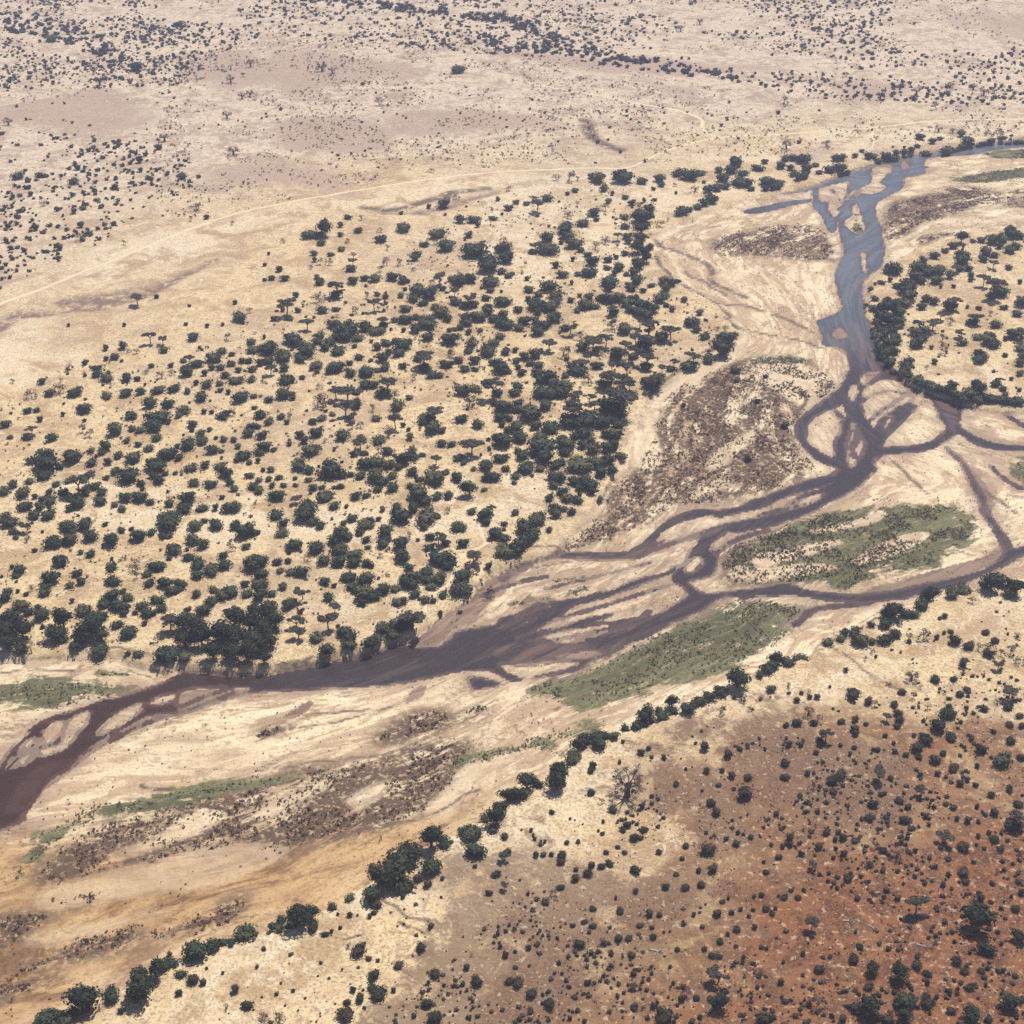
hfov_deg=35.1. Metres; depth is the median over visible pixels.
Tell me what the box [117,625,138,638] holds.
evergreen tree
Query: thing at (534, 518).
evergreen tree
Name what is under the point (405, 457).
evergreen tree
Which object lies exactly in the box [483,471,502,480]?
evergreen tree
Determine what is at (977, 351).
umbrella thorn tree
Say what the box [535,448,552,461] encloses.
evergreen tree
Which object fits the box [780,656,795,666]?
evergreen tree
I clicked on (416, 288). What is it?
evergreen tree
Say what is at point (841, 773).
shrub
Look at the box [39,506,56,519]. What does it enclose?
evergreen tree
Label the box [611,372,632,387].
umbrella thorn tree
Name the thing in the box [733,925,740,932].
round bush
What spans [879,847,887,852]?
round bush
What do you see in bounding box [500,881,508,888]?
umbrella thorn tree
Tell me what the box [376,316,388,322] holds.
umbrella thorn tree
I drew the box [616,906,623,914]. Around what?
round bush
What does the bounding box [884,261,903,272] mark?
evergreen tree
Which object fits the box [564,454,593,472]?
evergreen tree
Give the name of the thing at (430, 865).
evergreen tree
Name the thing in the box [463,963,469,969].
shrub
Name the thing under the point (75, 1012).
evergreen tree
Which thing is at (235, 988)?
shrub
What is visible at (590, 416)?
evergreen tree
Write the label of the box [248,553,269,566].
evergreen tree
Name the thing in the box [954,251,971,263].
evergreen tree
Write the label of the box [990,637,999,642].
round bush
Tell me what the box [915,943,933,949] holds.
fallen tree
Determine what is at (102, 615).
evergreen tree
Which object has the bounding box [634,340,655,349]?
evergreen tree
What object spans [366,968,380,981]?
round bush
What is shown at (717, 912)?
shrub
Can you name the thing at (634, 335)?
umbrella thorn tree
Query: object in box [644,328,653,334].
umbrella thorn tree
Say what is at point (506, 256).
evergreen tree
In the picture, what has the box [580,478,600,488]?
evergreen tree
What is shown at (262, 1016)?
thorn tree
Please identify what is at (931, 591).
riverside tree
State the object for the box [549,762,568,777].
riverside tree
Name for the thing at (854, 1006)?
round bush
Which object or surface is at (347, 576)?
evergreen tree
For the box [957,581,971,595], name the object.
evergreen tree
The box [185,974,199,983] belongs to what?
round bush
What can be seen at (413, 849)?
riverside tree
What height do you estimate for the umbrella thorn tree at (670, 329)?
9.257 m
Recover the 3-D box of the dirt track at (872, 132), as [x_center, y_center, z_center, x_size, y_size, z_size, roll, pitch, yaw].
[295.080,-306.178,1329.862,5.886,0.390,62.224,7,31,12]
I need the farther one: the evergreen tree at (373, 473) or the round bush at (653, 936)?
the evergreen tree at (373, 473)
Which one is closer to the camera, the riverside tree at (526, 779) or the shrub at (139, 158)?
the riverside tree at (526, 779)
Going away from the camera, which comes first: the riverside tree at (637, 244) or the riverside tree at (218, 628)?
the riverside tree at (218, 628)
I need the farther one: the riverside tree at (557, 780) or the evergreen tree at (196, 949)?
the riverside tree at (557, 780)
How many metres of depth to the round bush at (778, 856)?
583.62 m
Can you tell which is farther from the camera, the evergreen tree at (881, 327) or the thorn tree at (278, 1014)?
the evergreen tree at (881, 327)
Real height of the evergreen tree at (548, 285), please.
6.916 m
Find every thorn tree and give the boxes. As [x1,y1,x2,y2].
[19,522,33,530]
[23,640,34,654]
[24,388,37,397]
[24,426,37,434]
[52,383,67,393]
[62,474,88,492]
[78,470,95,484]
[84,428,93,437]
[128,563,140,572]
[130,293,141,304]
[141,332,155,343]
[158,335,166,344]
[160,613,177,630]
[183,354,194,362]
[185,491,195,496]
[189,202,203,210]
[226,542,235,548]
[258,1012,268,1021]
[264,364,277,374]
[273,1011,285,1021]
[276,298,295,314]
[286,615,305,625]
[287,626,306,637]
[290,496,300,502]
[293,586,310,598]
[300,318,313,329]
[302,553,313,560]
[310,293,325,301]
[317,392,327,407]
[317,612,338,629]
[327,281,343,290]
[327,385,342,398]
[329,602,340,611]
[333,400,357,416]
[336,289,345,297]
[336,386,358,399]
[348,412,357,417]
[351,387,363,399]
[351,434,366,449]
[367,298,381,310]
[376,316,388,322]
[378,377,396,388]
[383,425,392,435]
[387,413,403,428]
[395,610,425,629]
[414,350,434,362]
[426,406,442,420]
[430,454,441,464]
[433,271,445,284]
[434,531,447,544]
[446,347,454,355]
[450,287,458,295]
[457,438,484,454]
[462,293,476,300]
[463,395,477,405]
[466,550,481,560]
[471,560,481,572]
[480,377,504,397]
[483,587,496,597]
[498,851,510,859]
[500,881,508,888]
[529,242,539,249]
[531,199,543,211]
[542,338,557,350]
[559,346,570,354]
[562,210,572,217]
[562,323,577,333]
[563,399,582,413]
[565,392,579,399]
[572,358,589,365]
[573,390,582,398]
[576,332,586,339]
[583,373,592,384]
[583,393,596,403]
[584,335,604,350]
[589,400,599,410]
[592,346,609,355]
[597,334,613,346]
[599,371,614,381]
[601,235,610,242]
[604,386,638,410]
[606,322,615,331]
[607,305,618,310]
[607,361,617,370]
[610,347,626,354]
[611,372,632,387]
[617,359,639,373]
[619,340,631,348]
[625,379,635,388]
[629,332,640,344]
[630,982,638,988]
[634,316,643,327]
[638,335,658,348]
[640,353,655,362]
[641,319,659,333]
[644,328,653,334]
[644,374,663,389]
[654,220,664,226]
[657,364,667,372]
[662,325,681,339]
[669,358,679,363]
[681,987,691,995]
[683,351,701,361]
[705,964,730,981]
[740,694,746,702]
[805,915,819,929]
[809,859,817,868]
[812,994,827,1004]
[818,728,833,741]
[868,890,877,896]
[874,766,885,780]
[883,712,891,720]
[904,895,929,912]
[912,320,925,325]
[914,784,926,795]
[917,628,931,639]
[927,318,940,330]
[935,830,954,842]
[936,311,946,319]
[939,343,948,354]
[946,296,963,303]
[947,380,958,386]
[951,265,961,271]
[955,329,965,335]
[959,657,969,662]
[966,313,984,319]
[974,349,984,353]
[976,274,991,285]
[982,642,996,651]
[985,278,1006,293]
[988,260,998,267]
[991,128,1004,137]
[992,659,1005,667]
[1002,685,1019,698]
[1007,644,1015,652]
[1008,809,1023,824]
[1013,656,1023,663]
[1015,327,1023,339]
[1017,850,1023,858]
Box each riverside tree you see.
[0,608,26,632]
[0,617,14,636]
[0,634,17,649]
[13,618,34,637]
[41,623,66,639]
[50,607,73,628]
[60,982,103,1010]
[71,628,93,643]
[73,614,103,636]
[92,626,110,640]
[124,988,150,1003]
[125,964,155,999]
[147,955,165,977]
[170,611,194,629]
[171,630,193,646]
[185,615,210,632]
[189,625,213,646]
[199,642,222,658]
[206,619,234,640]
[219,623,245,643]
[220,605,246,624]
[221,640,240,659]
[232,611,263,629]
[236,640,259,662]
[240,628,262,644]
[246,602,258,612]
[251,638,267,652]
[252,600,279,618]
[254,617,273,636]
[258,650,272,662]
[262,632,278,647]
[264,611,285,627]
[283,903,312,927]
[306,904,320,915]
[315,218,332,235]
[366,868,394,885]
[378,846,412,885]
[396,840,422,862]
[418,824,443,846]
[457,480,478,494]
[484,807,505,824]
[492,801,509,811]
[495,788,515,801]
[510,786,525,797]
[516,772,536,788]
[544,771,566,790]
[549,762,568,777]
[568,738,589,750]
[587,729,607,739]
[628,239,644,252]
[632,222,650,231]
[635,702,655,722]
[638,247,649,253]
[641,253,651,262]
[644,243,654,251]
[664,694,680,706]
[708,337,734,356]
[708,992,732,1008]
[726,666,752,687]
[766,651,785,662]
[856,994,881,1016]
[865,960,879,975]
[875,296,898,311]
[880,311,898,324]
[881,602,905,617]
[890,963,910,981]
[895,1008,914,1021]
[920,586,941,598]
[954,230,970,242]
[959,904,997,930]
[962,1002,982,1023]
[970,900,991,911]
[980,572,1004,589]
[998,991,1020,1009]
[1004,578,1023,592]
[1008,928,1023,943]
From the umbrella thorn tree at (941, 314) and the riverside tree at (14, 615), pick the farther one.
the umbrella thorn tree at (941, 314)
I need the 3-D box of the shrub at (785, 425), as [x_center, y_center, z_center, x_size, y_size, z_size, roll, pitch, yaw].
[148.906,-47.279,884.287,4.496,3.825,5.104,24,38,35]
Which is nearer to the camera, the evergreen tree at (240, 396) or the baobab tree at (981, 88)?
the evergreen tree at (240, 396)
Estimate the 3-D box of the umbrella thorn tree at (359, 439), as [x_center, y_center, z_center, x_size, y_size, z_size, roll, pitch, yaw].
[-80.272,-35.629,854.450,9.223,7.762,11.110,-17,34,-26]
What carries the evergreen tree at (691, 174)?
on the ground
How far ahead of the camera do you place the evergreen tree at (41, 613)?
716.20 m
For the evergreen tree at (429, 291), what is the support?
on the ground
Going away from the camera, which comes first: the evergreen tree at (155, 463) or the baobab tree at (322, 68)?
the evergreen tree at (155, 463)
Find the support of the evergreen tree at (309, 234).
on the ground
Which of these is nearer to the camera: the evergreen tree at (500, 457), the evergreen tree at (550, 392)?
the evergreen tree at (500, 457)
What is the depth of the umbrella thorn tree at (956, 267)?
1074.19 m
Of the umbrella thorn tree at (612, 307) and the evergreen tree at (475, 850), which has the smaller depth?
the evergreen tree at (475, 850)
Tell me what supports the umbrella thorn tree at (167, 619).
on the ground
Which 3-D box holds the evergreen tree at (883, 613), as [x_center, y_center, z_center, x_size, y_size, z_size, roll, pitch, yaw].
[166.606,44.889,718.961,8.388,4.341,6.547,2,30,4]
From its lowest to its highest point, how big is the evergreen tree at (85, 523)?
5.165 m
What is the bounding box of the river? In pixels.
[0,143,1023,829]
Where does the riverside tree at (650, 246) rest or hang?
on the ground
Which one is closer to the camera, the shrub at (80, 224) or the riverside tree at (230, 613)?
the riverside tree at (230, 613)
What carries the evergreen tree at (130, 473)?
on the ground
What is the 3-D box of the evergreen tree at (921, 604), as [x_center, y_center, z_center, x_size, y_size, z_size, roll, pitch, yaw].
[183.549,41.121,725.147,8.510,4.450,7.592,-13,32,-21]
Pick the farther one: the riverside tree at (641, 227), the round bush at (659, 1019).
the riverside tree at (641, 227)
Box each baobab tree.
[3,117,12,124]
[75,233,83,239]
[94,76,104,85]
[160,133,168,140]
[226,74,233,82]
[227,146,238,154]
[245,59,254,66]
[317,63,326,70]
[610,764,644,798]
[782,140,791,148]
[805,706,814,714]
[876,92,884,99]
[889,844,905,857]
[904,670,919,680]
[979,87,989,95]
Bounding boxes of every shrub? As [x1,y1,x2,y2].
[31,224,39,229]
[36,415,43,420]
[55,243,63,249]
[77,221,84,226]
[135,155,142,161]
[154,144,161,149]
[174,989,182,994]
[199,978,206,984]
[200,369,208,374]
[211,503,218,509]
[231,983,239,993]
[240,1000,254,1008]
[275,265,282,271]
[284,558,292,562]
[349,986,355,991]
[356,992,363,1001]
[423,879,431,887]
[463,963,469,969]
[485,890,493,894]
[502,950,508,956]
[552,262,558,267]
[587,788,594,794]
[588,861,595,867]
[589,761,596,766]
[614,934,622,941]
[630,970,637,975]
[637,749,644,754]
[645,909,652,916]
[679,995,685,1000]
[692,994,699,1000]
[699,740,709,748]
[707,863,717,871]
[713,909,721,916]
[723,747,732,756]
[728,771,735,777]
[732,840,740,845]
[777,978,784,984]
[781,422,789,427]
[781,758,790,765]
[785,740,792,745]
[786,832,794,839]
[790,718,801,725]
[798,850,805,854]
[810,719,818,724]
[815,841,822,848]
[835,767,847,778]
[838,718,845,723]
[839,833,847,839]
[846,691,857,701]
[850,724,859,730]
[852,714,859,721]
[852,729,859,735]
[904,803,911,808]
[956,779,964,785]
[958,867,968,876]
[963,815,972,821]
[974,743,989,752]
[977,893,984,899]
[985,1015,992,1022]
[990,807,999,814]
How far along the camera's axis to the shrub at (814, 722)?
651.51 m
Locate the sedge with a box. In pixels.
[0,149,1023,878]
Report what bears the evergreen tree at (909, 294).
on the ground
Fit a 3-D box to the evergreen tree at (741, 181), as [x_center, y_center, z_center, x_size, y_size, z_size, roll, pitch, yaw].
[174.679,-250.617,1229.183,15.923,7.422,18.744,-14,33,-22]
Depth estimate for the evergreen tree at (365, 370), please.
934.58 m
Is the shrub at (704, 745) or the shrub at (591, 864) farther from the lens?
the shrub at (704, 745)
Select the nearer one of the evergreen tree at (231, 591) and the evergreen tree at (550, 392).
the evergreen tree at (231, 591)
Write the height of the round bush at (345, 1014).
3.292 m
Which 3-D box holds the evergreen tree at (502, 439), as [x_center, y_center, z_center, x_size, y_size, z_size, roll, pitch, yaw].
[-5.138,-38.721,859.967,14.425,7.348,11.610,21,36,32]
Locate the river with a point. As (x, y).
(514, 639)
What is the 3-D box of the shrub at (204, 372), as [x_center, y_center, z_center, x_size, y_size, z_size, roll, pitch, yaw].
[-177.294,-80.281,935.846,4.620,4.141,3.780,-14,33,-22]
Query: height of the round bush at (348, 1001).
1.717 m
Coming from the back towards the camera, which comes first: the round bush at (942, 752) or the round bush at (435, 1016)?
the round bush at (942, 752)
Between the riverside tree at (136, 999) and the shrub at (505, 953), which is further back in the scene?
the shrub at (505, 953)
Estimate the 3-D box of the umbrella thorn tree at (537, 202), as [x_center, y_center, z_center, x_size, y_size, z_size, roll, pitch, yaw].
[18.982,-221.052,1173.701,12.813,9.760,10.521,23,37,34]
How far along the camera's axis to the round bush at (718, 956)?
541.35 m
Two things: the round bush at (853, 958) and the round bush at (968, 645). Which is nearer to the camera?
the round bush at (853, 958)
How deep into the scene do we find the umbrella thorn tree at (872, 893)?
564.82 m
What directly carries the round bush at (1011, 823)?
on the ground
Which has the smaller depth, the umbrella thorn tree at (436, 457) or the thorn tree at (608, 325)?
the umbrella thorn tree at (436, 457)
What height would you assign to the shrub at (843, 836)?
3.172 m
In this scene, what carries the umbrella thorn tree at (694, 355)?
on the ground
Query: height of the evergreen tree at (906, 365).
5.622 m
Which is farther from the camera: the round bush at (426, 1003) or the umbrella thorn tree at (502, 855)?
the umbrella thorn tree at (502, 855)
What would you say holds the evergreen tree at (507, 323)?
on the ground
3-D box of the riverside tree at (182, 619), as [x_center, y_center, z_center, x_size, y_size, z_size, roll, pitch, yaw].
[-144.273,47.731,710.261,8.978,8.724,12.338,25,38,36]
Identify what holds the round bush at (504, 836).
on the ground
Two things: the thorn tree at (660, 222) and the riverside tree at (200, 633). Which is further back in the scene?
the thorn tree at (660, 222)
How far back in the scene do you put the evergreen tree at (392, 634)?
703.52 m
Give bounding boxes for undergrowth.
[0,0,1023,1023]
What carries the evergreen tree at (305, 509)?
on the ground
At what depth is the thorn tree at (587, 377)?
927.02 m
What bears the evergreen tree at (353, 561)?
on the ground
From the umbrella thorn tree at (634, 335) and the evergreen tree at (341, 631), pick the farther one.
the umbrella thorn tree at (634, 335)
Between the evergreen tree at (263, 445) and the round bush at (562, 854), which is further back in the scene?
the evergreen tree at (263, 445)
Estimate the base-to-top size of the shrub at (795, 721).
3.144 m
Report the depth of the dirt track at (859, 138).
1335.52 m
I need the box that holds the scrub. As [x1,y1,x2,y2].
[0,0,1023,1023]
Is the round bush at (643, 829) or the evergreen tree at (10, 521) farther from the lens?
the evergreen tree at (10, 521)
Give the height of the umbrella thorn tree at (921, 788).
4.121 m
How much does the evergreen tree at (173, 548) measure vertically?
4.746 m
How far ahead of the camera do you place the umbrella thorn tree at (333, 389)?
906.58 m
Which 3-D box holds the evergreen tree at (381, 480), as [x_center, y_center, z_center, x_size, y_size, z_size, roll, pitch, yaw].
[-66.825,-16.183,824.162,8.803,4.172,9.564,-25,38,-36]
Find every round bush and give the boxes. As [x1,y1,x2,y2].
[116,1007,124,1013]
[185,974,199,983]
[306,919,318,932]
[320,932,329,936]
[334,1006,355,1022]
[343,998,351,1004]
[350,941,366,956]
[365,955,372,960]
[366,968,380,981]
[367,983,377,991]
[368,898,382,909]
[369,984,387,1003]
[393,960,404,970]
[412,874,424,880]
[415,941,426,950]
[419,998,433,1008]
[426,1010,444,1023]
[429,968,439,978]
[471,973,482,986]
[490,870,501,877]
[500,832,508,838]
[504,976,513,985]
[513,975,524,988]
[525,988,537,998]
[540,898,548,904]
[544,997,555,1009]
[555,884,564,890]
[556,857,565,864]
[557,850,566,858]
[571,874,580,881]
[573,939,584,947]
[581,919,588,924]
[582,869,593,876]
[584,979,591,985]
[587,766,594,773]
[588,922,597,928]
[589,905,596,911]
[597,863,606,868]
[604,859,614,865]
[607,806,617,812]
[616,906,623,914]
[619,826,625,832]
[623,821,632,827]
[625,934,632,942]
[627,951,635,957]
[629,833,639,840]
[629,864,640,873]
[636,922,643,927]
[639,826,647,832]
[649,933,656,939]
[650,1002,656,1007]
[654,1005,674,1022]
[655,1015,667,1023]
[660,883,670,889]
[681,883,689,889]
[682,842,688,848]
[697,879,705,887]
[698,842,717,854]
[703,767,709,773]
[705,798,715,806]
[708,952,714,958]
[712,806,721,815]
[715,953,722,958]
[716,937,723,945]
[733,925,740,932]
[737,786,754,799]
[743,774,752,779]
[756,1011,773,1023]
[762,905,770,911]
[775,854,782,859]
[780,773,790,780]
[780,893,788,900]
[780,997,789,1003]
[794,894,800,899]
[813,965,826,973]
[815,736,824,744]
[825,773,838,784]
[829,788,837,794]
[839,849,848,855]
[839,1013,846,1021]
[843,874,851,882]
[845,687,862,694]
[848,952,858,963]
[850,1001,861,1011]
[851,836,860,843]
[856,942,863,949]
[863,814,873,821]
[863,981,874,990]
[864,696,872,703]
[866,1013,881,1020]
[867,800,880,808]
[876,632,893,644]
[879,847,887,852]
[881,1011,894,1023]
[889,628,901,637]
[890,700,898,707]
[892,709,903,715]
[893,722,900,728]
[893,997,903,1008]
[894,715,904,722]
[896,797,904,803]
[897,689,907,694]
[898,816,912,823]
[908,826,916,830]
[910,742,924,751]
[911,959,922,969]
[914,752,922,758]
[916,732,933,743]
[920,992,934,1009]
[921,969,932,977]
[929,718,947,730]
[929,754,942,763]
[930,674,940,682]
[937,706,956,718]
[940,750,947,755]
[945,731,956,741]
[945,1006,956,1014]
[947,634,962,643]
[948,763,958,769]
[948,767,957,771]
[950,676,956,680]
[952,955,962,966]
[955,690,965,697]
[956,841,970,851]
[960,967,969,974]
[961,640,975,648]
[962,878,970,884]
[964,982,975,990]
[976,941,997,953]
[976,968,985,973]
[979,704,988,711]
[981,629,989,634]
[982,649,996,656]
[987,791,995,797]
[988,835,999,842]
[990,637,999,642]
[996,844,1004,850]
[1002,701,1013,711]
[1003,816,1023,831]
[1005,721,1014,727]
[1005,736,1015,743]
[1005,784,1013,792]
[1011,904,1020,911]
[1013,800,1023,808]
[1014,877,1022,883]
[1015,712,1023,717]
[1016,754,1023,760]
[1017,888,1023,894]
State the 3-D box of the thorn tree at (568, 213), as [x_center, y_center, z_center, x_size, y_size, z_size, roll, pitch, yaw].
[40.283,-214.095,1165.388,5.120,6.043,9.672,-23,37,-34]
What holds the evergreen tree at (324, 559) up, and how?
on the ground
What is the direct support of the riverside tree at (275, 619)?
on the ground
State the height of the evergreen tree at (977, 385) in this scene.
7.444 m
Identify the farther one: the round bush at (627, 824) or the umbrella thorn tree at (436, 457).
the umbrella thorn tree at (436, 457)
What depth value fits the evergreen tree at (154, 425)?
873.59 m
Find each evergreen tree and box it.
[0,516,20,526]
[11,599,31,609]
[14,485,31,495]
[15,501,33,510]
[29,447,60,469]
[32,606,50,620]
[33,1008,56,1023]
[34,469,53,479]
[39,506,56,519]
[39,570,61,583]
[41,534,63,547]
[41,1008,61,1020]
[51,554,69,565]
[55,1009,74,1023]
[59,519,76,531]
[61,448,83,461]
[62,532,79,543]
[66,385,82,396]
[67,494,86,507]
[67,1005,80,1018]
[69,639,82,651]
[74,603,92,616]
[75,403,93,412]
[76,517,93,528]
[81,529,98,539]
[85,610,110,621]
[89,642,110,657]
[96,598,110,607]
[100,589,120,600]
[102,984,119,1000]
[103,532,118,544]
[104,989,119,1002]
[106,422,124,434]
[106,575,120,585]
[109,598,124,609]
[115,466,140,481]
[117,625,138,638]
[123,451,142,463]
[129,529,146,539]
[130,491,148,501]
[142,410,173,421]
[142,457,167,470]
[144,560,166,570]
[145,418,162,430]
[152,644,181,663]
[155,513,180,530]
[156,446,178,458]
[156,510,183,519]
[156,576,172,587]
[162,956,178,969]
[166,542,181,555]
[173,502,192,512]
[177,650,192,661]
[179,366,195,375]
[180,436,195,448]
[181,939,210,960]
[187,519,203,529]
[190,555,206,569]
[193,603,212,614]
[202,562,219,572]
[203,937,221,952]
[204,351,223,361]
[209,518,223,529]
[217,465,233,476]
[220,501,242,511]
[220,584,240,596]
[230,390,250,401]
[231,310,246,320]
[231,922,258,944]
[233,521,255,537]
[242,556,260,570]
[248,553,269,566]
[249,577,270,587]
[251,568,269,579]
[252,587,265,599]
[253,441,273,449]
[259,340,278,353]
[264,489,286,499]
[274,348,292,360]
[275,388,291,398]
[277,373,294,385]
[281,597,296,608]
[282,331,302,343]
[286,538,302,548]
[290,457,307,470]
[293,498,319,521]
[295,339,316,355]
[300,230,315,237]
[301,443,321,455]
[307,426,324,435]
[307,540,324,553]
[315,488,336,500]
[316,554,331,564]
[318,642,335,654]
[321,457,343,477]
[326,360,345,370]
[328,541,349,555]
[329,555,347,566]
[330,345,345,356]
[332,525,349,538]
[335,625,355,638]
[336,318,360,334]
[338,327,353,339]
[339,571,358,582]
[340,639,357,649]
[342,630,358,641]
[346,548,364,557]
[347,556,360,565]
[353,583,375,599]
[355,518,374,528]
[356,364,375,375]
[356,457,371,467]
[360,571,375,580]
[361,883,382,900]
[366,326,386,334]
[366,455,386,466]
[366,467,383,479]
[366,590,383,600]
[372,476,390,485]
[374,386,391,396]
[375,582,390,593]
[375,620,388,633]
[376,524,394,536]
[383,629,401,639]
[386,618,404,631]
[389,506,412,522]
[389,875,418,892]
[392,338,411,348]
[392,535,410,548]
[393,451,413,463]
[394,548,410,561]
[395,221,411,230]
[396,314,413,322]
[397,571,410,585]
[397,619,414,630]
[400,577,420,588]
[407,482,427,497]
[409,283,425,294]
[413,494,433,504]
[414,505,439,524]
[415,314,438,328]
[415,362,432,371]
[417,411,435,422]
[419,566,434,575]
[419,856,442,873]
[420,286,437,297]
[422,468,445,484]
[424,420,440,433]
[425,549,459,565]
[427,227,447,236]
[430,303,449,315]
[431,571,446,583]
[436,238,456,249]
[438,332,462,343]
[448,580,472,595]
[449,273,466,284]
[449,521,467,531]
[452,383,473,394]
[452,568,473,580]
[458,240,488,255]
[459,826,479,841]
[464,842,487,857]
[469,310,489,320]
[471,824,483,839]
[476,253,500,270]
[476,506,493,519]
[478,459,493,470]
[480,275,500,286]
[480,303,494,313]
[480,342,497,356]
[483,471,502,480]
[487,527,504,538]
[490,358,509,372]
[491,432,514,445]
[491,453,510,461]
[492,399,513,410]
[493,296,512,305]
[494,241,512,251]
[494,542,515,557]
[497,250,515,261]
[498,317,515,328]
[509,430,527,440]
[509,542,523,553]
[511,532,528,548]
[515,449,529,459]
[515,517,533,531]
[517,401,539,420]
[517,459,535,473]
[522,526,540,539]
[525,297,544,308]
[526,434,557,452]
[526,512,546,524]
[527,347,543,357]
[530,325,546,334]
[531,384,548,397]
[533,411,542,418]
[534,320,551,327]
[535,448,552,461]
[536,241,559,253]
[539,280,559,289]
[539,420,560,434]
[540,297,559,309]
[543,369,559,380]
[545,310,563,320]
[545,387,557,397]
[545,470,566,482]
[546,377,563,387]
[552,385,572,397]
[556,437,577,447]
[557,220,574,231]
[557,446,572,456]
[558,412,585,426]
[561,379,573,387]
[564,237,584,246]
[564,361,588,375]
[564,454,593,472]
[565,476,585,484]
[565,748,580,759]
[575,297,594,308]
[576,409,599,426]
[576,427,594,437]
[579,472,592,482]
[580,267,598,275]
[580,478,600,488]
[580,732,592,745]
[583,256,600,263]
[584,456,608,467]
[585,441,601,452]
[589,171,605,181]
[593,415,614,426]
[594,465,607,475]
[596,379,613,388]
[597,395,632,413]
[598,273,618,284]
[599,293,617,301]
[600,438,618,451]
[600,453,616,463]
[603,429,625,438]
[608,350,624,359]
[611,169,636,182]
[613,291,626,300]
[616,322,633,333]
[619,297,636,305]
[629,209,654,221]
[630,256,644,267]
[632,306,646,314]
[634,299,650,307]
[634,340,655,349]
[634,719,650,728]
[639,361,654,369]
[640,375,665,387]
[641,301,660,311]
[654,330,668,341]
[678,168,700,179]
[678,702,698,713]
[680,360,699,370]
[683,316,700,325]
[703,192,718,202]
[716,331,738,339]
[729,155,743,165]
[731,176,755,186]
[766,660,779,669]
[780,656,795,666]
[849,633,872,645]
[873,309,885,318]
[876,323,887,331]
[877,347,896,355]
[879,608,896,617]
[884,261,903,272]
[891,305,906,315]
[893,992,917,1009]
[895,298,913,306]
[896,277,918,291]
[897,360,913,370]
[901,289,917,299]
[906,271,923,278]
[907,325,929,335]
[907,336,927,347]
[909,259,926,270]
[913,597,930,609]
[918,591,934,600]
[919,264,940,275]
[932,264,947,272]
[941,300,958,309]
[944,585,958,598]
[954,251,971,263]
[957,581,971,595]
[961,387,978,396]
[970,350,988,358]
[971,378,987,392]
[979,331,997,343]
[980,393,999,402]
[989,285,1010,295]
[991,750,1012,767]
[992,571,1008,582]
[1001,584,1018,596]
[1003,226,1021,237]
[1004,328,1021,337]
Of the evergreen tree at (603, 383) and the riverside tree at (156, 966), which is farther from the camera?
the evergreen tree at (603, 383)
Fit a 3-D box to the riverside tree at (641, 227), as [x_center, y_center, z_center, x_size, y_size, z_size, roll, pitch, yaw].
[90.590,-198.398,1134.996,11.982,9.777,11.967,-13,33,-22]
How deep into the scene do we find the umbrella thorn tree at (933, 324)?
989.50 m
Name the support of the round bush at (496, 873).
on the ground
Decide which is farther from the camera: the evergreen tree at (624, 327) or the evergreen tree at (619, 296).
the evergreen tree at (619, 296)
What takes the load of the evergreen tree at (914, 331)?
on the ground
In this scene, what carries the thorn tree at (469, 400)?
on the ground
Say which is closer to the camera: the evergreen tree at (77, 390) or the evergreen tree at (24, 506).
the evergreen tree at (24, 506)
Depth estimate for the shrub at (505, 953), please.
541.98 m
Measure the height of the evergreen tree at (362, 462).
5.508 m
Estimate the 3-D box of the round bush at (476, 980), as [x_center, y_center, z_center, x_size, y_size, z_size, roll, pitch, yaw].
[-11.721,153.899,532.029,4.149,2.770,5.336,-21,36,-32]
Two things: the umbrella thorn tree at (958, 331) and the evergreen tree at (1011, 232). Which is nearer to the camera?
the umbrella thorn tree at (958, 331)
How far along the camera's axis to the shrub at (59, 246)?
1109.33 m
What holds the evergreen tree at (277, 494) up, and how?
on the ground
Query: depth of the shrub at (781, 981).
530.63 m
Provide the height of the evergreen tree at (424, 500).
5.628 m
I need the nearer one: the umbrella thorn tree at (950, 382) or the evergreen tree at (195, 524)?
the evergreen tree at (195, 524)
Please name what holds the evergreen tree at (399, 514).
on the ground
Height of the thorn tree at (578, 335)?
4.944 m
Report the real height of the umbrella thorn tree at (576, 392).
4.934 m
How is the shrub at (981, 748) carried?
on the ground
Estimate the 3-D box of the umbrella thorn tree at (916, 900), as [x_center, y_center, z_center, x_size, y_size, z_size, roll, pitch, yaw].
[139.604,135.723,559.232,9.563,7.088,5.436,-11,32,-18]
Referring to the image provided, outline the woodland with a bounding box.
[0,21,1023,978]
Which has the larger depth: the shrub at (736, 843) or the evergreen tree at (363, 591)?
the evergreen tree at (363, 591)
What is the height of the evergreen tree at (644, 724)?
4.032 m
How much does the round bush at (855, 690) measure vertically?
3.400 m
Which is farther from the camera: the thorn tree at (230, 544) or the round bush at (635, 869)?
the thorn tree at (230, 544)
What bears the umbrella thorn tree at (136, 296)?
on the ground
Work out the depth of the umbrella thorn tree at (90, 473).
821.34 m
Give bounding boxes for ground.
[0,0,1023,1023]
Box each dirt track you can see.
[0,118,1023,304]
[142,52,221,73]
[423,517,487,612]
[529,82,722,138]
[772,128,934,140]
[867,130,873,149]
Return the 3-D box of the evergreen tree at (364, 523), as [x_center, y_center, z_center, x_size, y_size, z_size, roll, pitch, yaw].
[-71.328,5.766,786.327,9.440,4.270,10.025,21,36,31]

